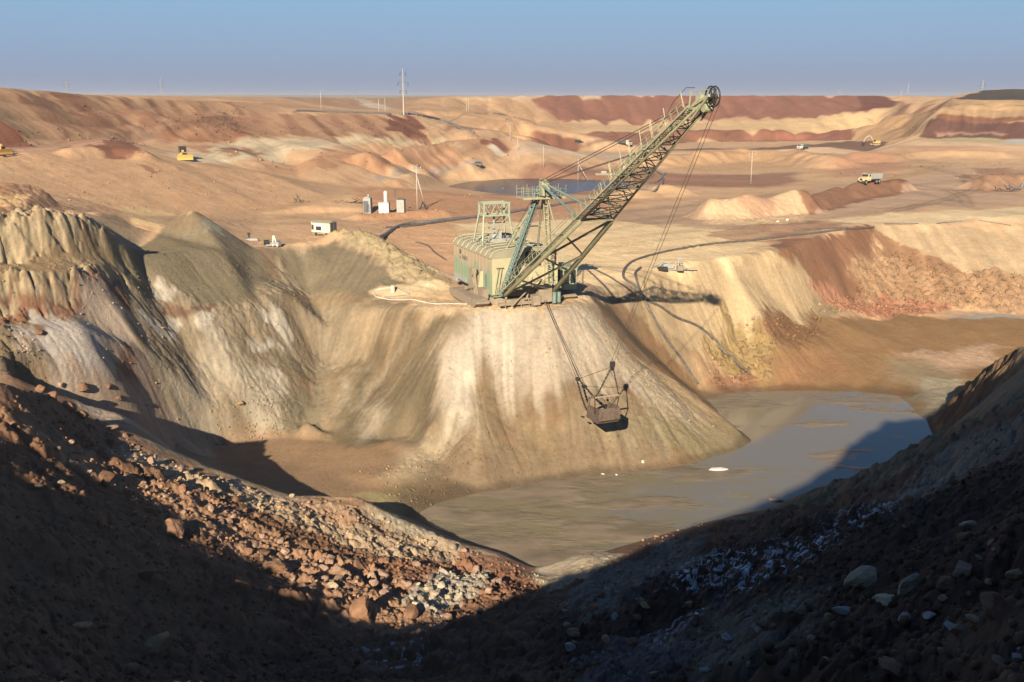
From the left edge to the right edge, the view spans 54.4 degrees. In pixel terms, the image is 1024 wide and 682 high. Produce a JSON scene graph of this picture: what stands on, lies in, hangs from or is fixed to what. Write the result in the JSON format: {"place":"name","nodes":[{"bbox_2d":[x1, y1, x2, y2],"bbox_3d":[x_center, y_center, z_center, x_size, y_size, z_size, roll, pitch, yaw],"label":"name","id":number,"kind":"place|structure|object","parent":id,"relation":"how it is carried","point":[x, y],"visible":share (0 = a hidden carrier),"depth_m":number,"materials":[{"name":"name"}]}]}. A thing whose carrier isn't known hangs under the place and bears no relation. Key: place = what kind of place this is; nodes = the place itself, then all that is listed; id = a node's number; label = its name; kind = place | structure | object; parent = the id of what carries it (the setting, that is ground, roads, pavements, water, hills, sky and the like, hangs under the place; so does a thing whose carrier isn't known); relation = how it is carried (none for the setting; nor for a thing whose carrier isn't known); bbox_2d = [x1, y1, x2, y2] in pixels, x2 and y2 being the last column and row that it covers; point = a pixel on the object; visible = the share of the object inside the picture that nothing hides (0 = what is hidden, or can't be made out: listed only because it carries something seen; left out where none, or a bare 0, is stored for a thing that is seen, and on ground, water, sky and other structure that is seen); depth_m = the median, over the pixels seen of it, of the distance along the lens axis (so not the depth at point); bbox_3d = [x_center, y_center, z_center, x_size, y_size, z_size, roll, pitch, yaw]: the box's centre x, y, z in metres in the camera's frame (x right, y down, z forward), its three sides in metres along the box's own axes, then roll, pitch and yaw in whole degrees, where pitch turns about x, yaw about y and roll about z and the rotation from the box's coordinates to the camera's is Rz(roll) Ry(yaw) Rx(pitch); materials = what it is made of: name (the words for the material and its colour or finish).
{"place":"outdoors","nodes":[
{"label":"outdoors","id":0,"kind":"place"},
{"bbox_2d":[0,88,1023,681],"bbox_3d":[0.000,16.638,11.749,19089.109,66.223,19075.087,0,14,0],"label":"ground","id":1,"kind":"structure","parent":0,"point":[394,382],"depth_m":145.88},
{"bbox_2d":[0,144,12,154],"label":"bulldozer","id":2,"kind":"object","parent":1,"relation":"on","point":[3,151],"visible":1,"depth_m":243.54,"materials":[{"name":"metal"}]},
{"bbox_2d":[35,385,44,392],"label":"boulder","id":3,"kind":"object","parent":1,"relation":"on","point":[40,388],"visible":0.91,"depth_m":111.33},
{"bbox_2d":[48,391,56,398],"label":"boulder","id":4,"kind":"object","parent":1,"relation":"on","point":[52,394],"visible":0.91,"depth_m":97.75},
{"bbox_2d":[62,401,76,411],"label":"boulder","id":5,"kind":"object","parent":1,"relation":"on","point":[70,406],"visible":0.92,"depth_m":99.57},
{"bbox_2d":[75,410,88,418],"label":"boulder","id":6,"kind":"object","parent":1,"relation":"on","point":[82,414],"visible":1,"depth_m":100.33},
{"bbox_2d":[72,621,92,628],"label":"boulder","id":7,"kind":"object","parent":1,"relation":"on","point":[82,625],"visible":0.96,"depth_m":60.30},
{"bbox_2d":[78,382,89,391],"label":"boulder","id":8,"kind":"object","parent":1,"relation":"on","point":[83,387],"visible":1,"depth_m":120.35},
{"bbox_2d":[98,470,114,487],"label":"boulder","id":9,"kind":"object","parent":1,"relation":"on","point":[106,478],"visible":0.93,"depth_m":89.10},
{"bbox_2d":[104,454,115,460],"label":"boulder","id":10,"kind":"object","parent":1,"relation":"on","point":[109,457],"visible":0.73,"depth_m":95.69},
{"bbox_2d":[105,425,118,429],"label":"boulder","id":11,"kind":"object","parent":1,"relation":"on","point":[110,427],"visible":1,"depth_m":103.03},
{"bbox_2d":[122,662,138,674],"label":"boulder","id":12,"kind":"object","parent":1,"relation":"on","point":[130,668],"visible":1,"depth_m":58.23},
{"bbox_2d":[138,567,154,580],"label":"boulder","id":13,"kind":"object","parent":1,"relation":"on","point":[145,574],"visible":1,"depth_m":71.73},
{"bbox_2d":[144,506,153,513],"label":"boulder","id":14,"kind":"object","parent":1,"relation":"on","point":[149,509],"visible":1,"depth_m":87.88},
{"bbox_2d":[147,456,154,463],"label":"boulder","id":15,"kind":"object","parent":1,"relation":"on","point":[151,460],"visible":1,"depth_m":100.03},
{"bbox_2d":[144,631,171,652],"bbox_3d":[-22.132,18.846,62.278,1.327,1.244,1.597,10,17,36],"label":"boulder","id":16,"kind":"object","parent":1,"relation":"on","point":[162,641],"visible":0.96,"depth_m":61.91,"materials":[{"name":"stone"}]},
{"bbox_2d":[160,518,183,538],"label":"boulder","id":17,"kind":"object","parent":1,"relation":"on","point":[174,527],"visible":0.94,"depth_m":85.05,"materials":[{"name":"stone"}]},
{"bbox_2d":[178,484,186,492],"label":"boulder","id":18,"kind":"object","parent":1,"relation":"on","point":[182,487],"visible":0.97,"depth_m":95.64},
{"bbox_2d":[176,146,192,159],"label":"bulldozer","id":19,"kind":"object","parent":1,"relation":"on","point":[182,153],"visible":0.98,"depth_m":280.35,"materials":[{"name":"metal"}]},
{"bbox_2d":[0,242,437,449],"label":"rubble","id":20,"kind":"object","parent":1,"relation":"on","point":[9,329],"visible":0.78,"depth_m":135.97,"materials":[{"name":"stone"}]},
{"bbox_2d":[242,548,252,555],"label":"boulder","id":21,"kind":"object","parent":1,"relation":"on","point":[247,551],"visible":1,"depth_m":88.35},
{"bbox_2d":[254,549,269,557],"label":"boulder","id":22,"kind":"object","parent":1,"relation":"on","point":[264,552],"visible":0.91,"depth_m":89.41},
{"bbox_2d":[0,385,544,681],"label":"rubble","id":23,"kind":"object","parent":1,"relation":"on","point":[86,667],"visible":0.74,"depth_m":80.97,"materials":[{"name":"stone"}]},
{"bbox_2d":[264,236,280,246],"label":"pump unit","id":24,"kind":"object","parent":1,"relation":"on","point":[272,243],"visible":1,"depth_m":172.60,"materials":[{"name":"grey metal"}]},
{"bbox_2d":[263,560,287,573],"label":"boulder","id":25,"kind":"object","parent":1,"relation":"on","point":[274,566],"visible":0.99,"depth_m":86.62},
{"bbox_2d":[280,547,289,554],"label":"boulder","id":26,"kind":"object","parent":1,"relation":"on","point":[285,551],"visible":1,"depth_m":91.80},
{"bbox_2d":[318,575,328,581],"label":"boulder","id":27,"kind":"object","parent":1,"relation":"on","point":[325,578],"visible":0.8,"depth_m":87.63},
{"bbox_2d":[311,220,336,235],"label":"site cabin","id":28,"kind":"object","parent":1,"relation":"on","point":[324,227],"visible":0.83,"depth_m":211.71,"materials":[{"name":"metal"}]},
{"bbox_2d":[319,564,328,570],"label":"boulder","id":29,"kind":"object","parent":1,"relation":"on","point":[324,567],"visible":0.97,"depth_m":90.62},
{"bbox_2d":[327,581,337,589],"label":"boulder","id":30,"kind":"object","parent":1,"relation":"on","point":[333,585],"visible":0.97,"depth_m":85.42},
{"bbox_2d":[333,563,341,571],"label":"boulder","id":31,"kind":"object","parent":1,"relation":"on","point":[337,567],"visible":1,"depth_m":90.62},
{"bbox_2d":[294,109,390,114],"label":"pipeline","id":32,"kind":"object","parent":1,"relation":"on","point":[299,110],"visible":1,"depth_m":428.69,"materials":[{"name":"grey plastic"}]},
{"bbox_2d":[329,197,362,202],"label":"bar fence","id":33,"kind":"object","parent":1,"relation":"on","point":[346,201],"visible":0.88,"depth_m":256.96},
{"bbox_2d":[349,595,370,619],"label":"boulder","id":34,"kind":"object","parent":1,"relation":"on","point":[360,607],"visible":1,"depth_m":79.40,"materials":[{"name":"stone"}]},
{"bbox_2d":[363,194,372,213],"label":"transformer kiosk","id":35,"kind":"object","parent":1,"relation":"on","point":[367,204],"visible":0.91,"depth_m":248.49,"materials":[{"name":"grey metal"}]},
{"bbox_2d":[363,201,368,212],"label":"door","id":36,"kind":"structure","parent":35,"relation":"in","point":[365,207],"depth_m":248.54,"materials":[{"name":"grey paint"}]},
{"bbox_2d":[367,571,376,579],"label":"boulder","id":37,"kind":"object","parent":1,"relation":"on","point":[371,575],"visible":0.91,"depth_m":91.93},
{"bbox_2d":[369,579,378,586],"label":"boulder","id":38,"kind":"object","parent":1,"relation":"on","point":[373,582],"visible":0.97,"depth_m":88.69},
{"bbox_2d":[377,568,388,577],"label":"boulder","id":39,"kind":"object","parent":1,"relation":"on","point":[382,572],"visible":1,"depth_m":93.11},
{"bbox_2d":[378,191,390,212],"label":"transformer kiosk","id":40,"kind":"object","parent":1,"relation":"on","point":[384,206],"visible":1,"depth_m":245.53,"materials":[{"name":"white paint"}]},
{"bbox_2d":[379,588,389,595],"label":"boulder","id":41,"kind":"object","parent":1,"relation":"on","point":[384,591],"visible":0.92,"depth_m":86.63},
{"bbox_2d":[391,190,405,212],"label":"transformer kiosk","id":42,"kind":"object","parent":1,"relation":"on","point":[401,205],"visible":1,"depth_m":244.96,"materials":[{"name":"grey metal"}]},
{"bbox_2d":[398,68,407,114],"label":"power pylon","id":43,"kind":"object","parent":1,"relation":"on","point":[403,90],"visible":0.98,"depth_m":448.03,"materials":[{"name":"metal"}]},
{"bbox_2d":[402,596,410,605],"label":"boulder","id":44,"kind":"object","parent":1,"relation":"on","point":[406,601],"visible":0.98,"depth_m":84.69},
{"bbox_2d":[403,603,418,619],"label":"boulder","id":45,"kind":"object","parent":1,"relation":"on","point":[410,611],"visible":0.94,"depth_m":81.95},
{"bbox_2d":[411,561,420,567],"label":"boulder","id":46,"kind":"object","parent":1,"relation":"on","point":[416,563],"visible":0.98,"depth_m":97.30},
{"bbox_2d":[373,287,464,303],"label":"water hose","id":47,"kind":"object","parent":1,"relation":"on","point":[415,299],"visible":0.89,"depth_m":157.28,"materials":[{"name":"rubber"}]},
{"bbox_2d":[414,166,425,208],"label":"utility pole","id":48,"kind":"object","parent":1,"relation":"on","point":[420,189],"visible":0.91,"depth_m":255.25,"materials":[{"name":"wood"}]},
{"bbox_2d":[423,585,433,591],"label":"boulder","id":49,"kind":"object","parent":1,"relation":"on","point":[428,588],"visible":0.91,"depth_m":91.10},
{"bbox_2d":[424,573,433,580],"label":"boulder","id":50,"kind":"object","parent":1,"relation":"on","point":[430,576],"visible":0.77,"depth_m":94.44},
{"bbox_2d":[383,216,476,228],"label":"pipe run","id":51,"kind":"object","parent":1,"relation":"on","point":[432,222],"visible":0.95,"depth_m":237.53,"materials":[{"name":"black plastic"}]},
{"bbox_2d":[415,241,446,259],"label":"hose","id":52,"kind":"object","parent":1,"relation":"on","point":[430,247],"visible":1,"depth_m":198.32,"materials":[{"name":"black plastic"}]},
{"bbox_2d":[429,590,438,596],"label":"boulder","id":53,"kind":"object","parent":1,"relation":"on","point":[433,593],"visible":1,"depth_m":88.13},
{"bbox_2d":[399,112,474,132],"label":"pipeline","id":54,"kind":"object","parent":1,"relation":"on","point":[440,119],"visible":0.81,"depth_m":463.51,"materials":[{"name":"grey plastic"}]},
{"bbox_2d":[440,613,451,618],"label":"boulder","id":55,"kind":"object","parent":1,"relation":"on","point":[447,615],"visible":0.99,"depth_m":83.42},
{"bbox_2d":[449,543,457,550],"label":"boulder","id":56,"kind":"object","parent":1,"relation":"on","point":[453,546],"visible":1,"depth_m":106.12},
{"bbox_2d":[207,312,713,508],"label":"rubble","id":57,"kind":"object","parent":1,"relation":"on","point":[449,445],"visible":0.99,"depth_m":139.84,"materials":[{"name":"stone"}]},
{"bbox_2d":[356,198,592,237],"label":"slurry pipeline","id":58,"kind":"object","parent":1,"relation":"on","point":[389,231],"visible":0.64,"depth_m":243.26,"materials":[{"name":"grey plastic"}]},
{"bbox_2d":[476,606,483,614],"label":"boulder","id":59,"kind":"object","parent":1,"relation":"on","point":[479,610],"visible":1,"depth_m":80.60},
{"bbox_2d":[485,587,492,593],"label":"boulder","id":60,"kind":"object","parent":1,"relation":"on","point":[488,590],"visible":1,"depth_m":91.40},
{"bbox_2d":[0,97,1019,187],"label":"rubble","id":61,"kind":"object","parent":1,"relation":"on","point":[226,125],"visible":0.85,"depth_m":366.26,"materials":[{"name":"stone"}]},
{"bbox_2d":[12,150,1023,222],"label":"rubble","id":62,"kind":"object","parent":1,"relation":"on","point":[481,196],"visible":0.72,"depth_m":263.48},
{"bbox_2d":[565,642,575,651],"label":"boulder","id":63,"kind":"object","parent":1,"relation":"on","point":[569,646],"visible":1,"depth_m":63.52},
{"bbox_2d":[567,628,579,637],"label":"boulder","id":64,"kind":"object","parent":1,"relation":"on","point":[573,632],"visible":1,"depth_m":67.99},
{"bbox_2d":[449,86,720,375],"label":"dragline excavator","id":65,"kind":"object","parent":1,"relation":"on","point":[500,268],"visible":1,"depth_m":147.47,"materials":[{"name":"metal"}]},
{"bbox_2d":[575,361,619,423],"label":"dragline bucket","id":66,"kind":"object","parent":65,"relation":"hanging from","point":[610,412],"visible":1,"depth_m":130.44,"materials":[{"name":"metal"}]},
{"bbox_2d":[589,603,598,612],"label":"boulder","id":67,"kind":"object","parent":1,"relation":"on","point":[593,607],"visible":0.96,"depth_m":73.87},
{"bbox_2d":[596,590,606,597],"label":"boulder","id":68,"kind":"object","parent":1,"relation":"on","point":[602,594],"visible":1,"depth_m":77.25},
{"bbox_2d":[601,634,610,643],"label":"boulder","id":69,"kind":"object","parent":1,"relation":"on","point":[605,638],"visible":1,"depth_m":63.72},
{"bbox_2d":[607,647,617,653],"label":"boulder","id":70,"kind":"object","parent":1,"relation":"on","point":[612,650],"visible":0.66,"depth_m":62.30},
{"bbox_2d":[617,140,631,145],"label":"dump truck","id":71,"kind":"object","parent":1,"relation":"on","point":[624,142],"visible":0.81,"depth_m":526.61,"materials":[{"name":"white paint"}]},
{"bbox_2d":[626,637,638,646],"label":"boulder","id":72,"kind":"object","parent":1,"relation":"on","point":[632,641],"visible":1,"depth_m":62.70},
{"bbox_2d":[624,176,663,190],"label":"scrap pipe","id":73,"kind":"object","parent":1,"relation":"on","point":[649,189],"visible":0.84,"depth_m":304.98,"materials":[{"name":"grey plastic"}]},
{"bbox_2d":[641,601,649,608],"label":"boulder","id":74,"kind":"object","parent":1,"relation":"on","point":[644,605],"visible":1,"depth_m":67.67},
{"bbox_2d":[649,671,657,677],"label":"boulder","id":75,"kind":"object","parent":1,"relation":"on","point":[652,674],"visible":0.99,"depth_m":48.40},
{"bbox_2d":[634,266,698,383],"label":"drain pipe","id":76,"kind":"object","parent":1,"relation":"on","point":[662,332],"visible":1,"depth_m":172.49,"materials":[{"name":"black plastic"}]},
{"bbox_2d":[650,256,697,271],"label":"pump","id":77,"kind":"object","parent":1,"relation":"on","point":[666,267],"visible":0.95,"depth_m":182.09,"materials":[{"name":"grey metal"}]},
{"bbox_2d":[699,667,710,673],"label":"boulder","id":78,"kind":"object","parent":1,"relation":"on","point":[704,670],"visible":1,"depth_m":45.80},
{"bbox_2d":[721,633,731,641],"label":"boulder","id":79,"kind":"object","parent":1,"relation":"on","point":[726,636],"visible":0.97,"depth_m":50.41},
{"bbox_2d":[622,226,874,374],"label":"drain pipe","id":80,"kind":"object","parent":1,"relation":"on","point":[679,318],"visible":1,"depth_m":191.09,"materials":[{"name":"black plastic"}]},
{"bbox_2d":[755,621,766,628],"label":"boulder","id":81,"kind":"object","parent":1,"relation":"on","point":[760,624],"visible":1,"depth_m":45.61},
{"bbox_2d":[550,412,1023,681],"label":"rubble","id":82,"kind":"object","parent":1,"relation":"on","point":[1002,672],"visible":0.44,"depth_m":39.60,"materials":[{"name":"stone"}]},
{"bbox_2d":[782,607,793,613],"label":"boulder","id":83,"kind":"object","parent":1,"relation":"on","point":[786,610],"visible":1,"depth_m":45.13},
{"bbox_2d":[797,144,809,149],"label":"dump truck","id":84,"kind":"object","parent":1,"relation":"on","point":[802,146],"visible":0.94,"depth_m":522.25,"materials":[{"name":"white paint"}]},
{"bbox_2d":[793,227,848,230],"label":"pipe segment","id":85,"kind":"object","parent":1,"relation":"on","point":[821,228],"visible":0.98,"depth_m":229.08,"materials":[{"name":"black plastic"}]},
{"bbox_2d":[824,612,831,621],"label":"boulder","id":86,"kind":"object","parent":1,"relation":"on","point":[827,615],"visible":0.88,"depth_m":40.24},
{"bbox_2d":[832,606,850,614],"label":"boulder","id":87,"kind":"object","parent":1,"relation":"on","point":[843,610],"visible":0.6,"depth_m":39.31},
{"bbox_2d":[844,565,877,587],"bbox_3d":[14.970,10.101,42.330,1.788,0.914,1.209,-27,12,-13],"label":"boulder","id":88,"kind":"object","parent":1,"relation":"on","point":[864,576],"visible":0.9,"depth_m":42.02,"materials":[{"name":"stone"}]},
{"bbox_2d":[706,251,1023,386],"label":"rubble","id":89,"kind":"object","parent":1,"relation":"on","point":[872,306],"visible":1,"depth_m":217.79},
{"bbox_2d":[857,172,882,183],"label":"dump truck","id":90,"kind":"object","parent":1,"relation":"on","point":[866,177],"visible":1,"depth_m":297.86,"materials":[{"name":"beige"}]},
{"bbox_2d":[862,135,880,144],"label":"excavator","id":91,"kind":"object","parent":1,"relation":"on","point":[874,142],"visible":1,"depth_m":526.87,"materials":[{"name":"metal"}]},
{"bbox_2d":[872,593,894,607],"bbox_3d":[13.542,9.412,36.065,0.605,0.448,1.113,-26,6,-33],"label":"boulder","id":92,"kind":"object","parent":1,"relation":"on","point":[884,599],"visible":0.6,"depth_m":35.92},
{"bbox_2d":[878,656,903,678],"bbox_3d":[9.290,7.977,24.425,0.687,0.355,0.920,16,12,-20],"label":"boulder","id":93,"kind":"object","parent":1,"relation":"on","point":[890,666],"visible":1,"depth_m":24.20,"materials":[{"name":"stone"}]},
{"bbox_2d":[897,573,921,596],"bbox_3d":[13.958,8.557,34.926,1.325,0.636,0.601,-16,5,-32],"label":"boulder","id":94,"kind":"object","parent":1,"relation":"on","point":[909,583],"visible":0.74,"depth_m":34.66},
{"bbox_2d":[905,495,913,502],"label":"boulder","id":95,"kind":"object","parent":1,"relation":"on","point":[908,498],"visible":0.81,"depth_m":87.92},
{"bbox_2d":[923,611,935,619],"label":"boulder","id":96,"kind":"object","parent":1,"relation":"on","point":[927,615],"visible":1,"depth_m":28.90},
{"bbox_2d":[937,594,948,601],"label":"boulder","id":97,"kind":"object","parent":1,"relation":"on","point":[942,597],"visible":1,"depth_m":30.18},
{"bbox_2d":[935,575,954,589],"bbox_3d":[13.593,7.591,31.268,0.579,0.436,0.507,3,14,13],"label":"boulder","id":98,"kind":"object","parent":1,"relation":"on","point":[944,582],"visible":0.88,"depth_m":31.09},
{"bbox_2d":[944,620,953,628],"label":"boulder","id":99,"kind":"object","parent":1,"relation":"on","point":[948,624],"visible":0.52,"depth_m":25.73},
{"bbox_2d":[949,624,963,634],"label":"boulder","id":100,"kind":"object","parent":1,"relation":"on","point":[956,629],"visible":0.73,"depth_m":24.60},
{"bbox_2d":[952,560,972,577],"bbox_3d":[14.330,7.312,31.650,0.555,0.629,0.565,11,18,38],"label":"boulder","id":101,"kind":"object","parent":1,"relation":"on","point":[964,568],"visible":0.94,"depth_m":31.46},
{"bbox_2d":[956,532,973,540],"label":"boulder","id":102,"kind":"object","parent":1,"relation":"on","point":[964,536],"visible":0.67,"depth_m":39.48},
{"bbox_2d":[959,520,978,527],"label":"boulder","id":103,"kind":"object","parent":1,"relation":"on","point":[969,524],"visible":0.84,"depth_m":44.84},
{"bbox_2d":[965,614,979,623],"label":"boulder","id":104,"kind":"object","parent":1,"relation":"on","point":[974,618],"visible":1,"depth_m":24.21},
{"bbox_2d":[980,591,1006,619],"bbox_3d":[11.597,6.365,23.921,0.618,0.706,0.565,-10,-1,-34],"label":"boulder","id":105,"kind":"object","parent":1,"relation":"on","point":[994,603],"visible":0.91,"depth_m":23.81,"materials":[{"name":"stone"}]},
{"bbox_2d":[991,654,1004,664],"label":"boulder","id":106,"kind":"object","parent":1,"relation":"on","point":[996,659],"visible":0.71,"depth_m":21.78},
{"bbox_2d":[1005,568,1023,579],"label":"boulder","id":107,"kind":"object","parent":1,"relation":"on","point":[1016,574],"visible":0.97,"depth_m":29.04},
{"bbox_2d":[1012,653,1022,661],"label":"boulder","id":108,"kind":"object","parent":1,"relation":"on","point":[1017,657],"visible":1,"depth_m":21.46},
{"bbox_2d":[0,0,1023,95],"label":"sky","id":109,"kind":"structure","parent":0,"point":[103,47],"materials":[{"name":"blue"}]},
{"bbox_2d":[449,179,628,194],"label":"pool water","id":110,"kind":"structure","parent":0,"point":[569,185],"depth_m":352.34,"materials":[{"name":"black liquid"}]},
{"bbox_2d":[420,391,931,566],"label":"pond water","id":111,"kind":"structure","parent":0,"point":[801,442],"depth_m":131.76,"materials":[{"name":"liquid"}]},
{"bbox_2d":[709,467,727,470],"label":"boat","id":112,"kind":"object","parent":111,"relation":"on","point":[717,468],"visible":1,"depth_m":137.27,"materials":[{"name":"white paint"}]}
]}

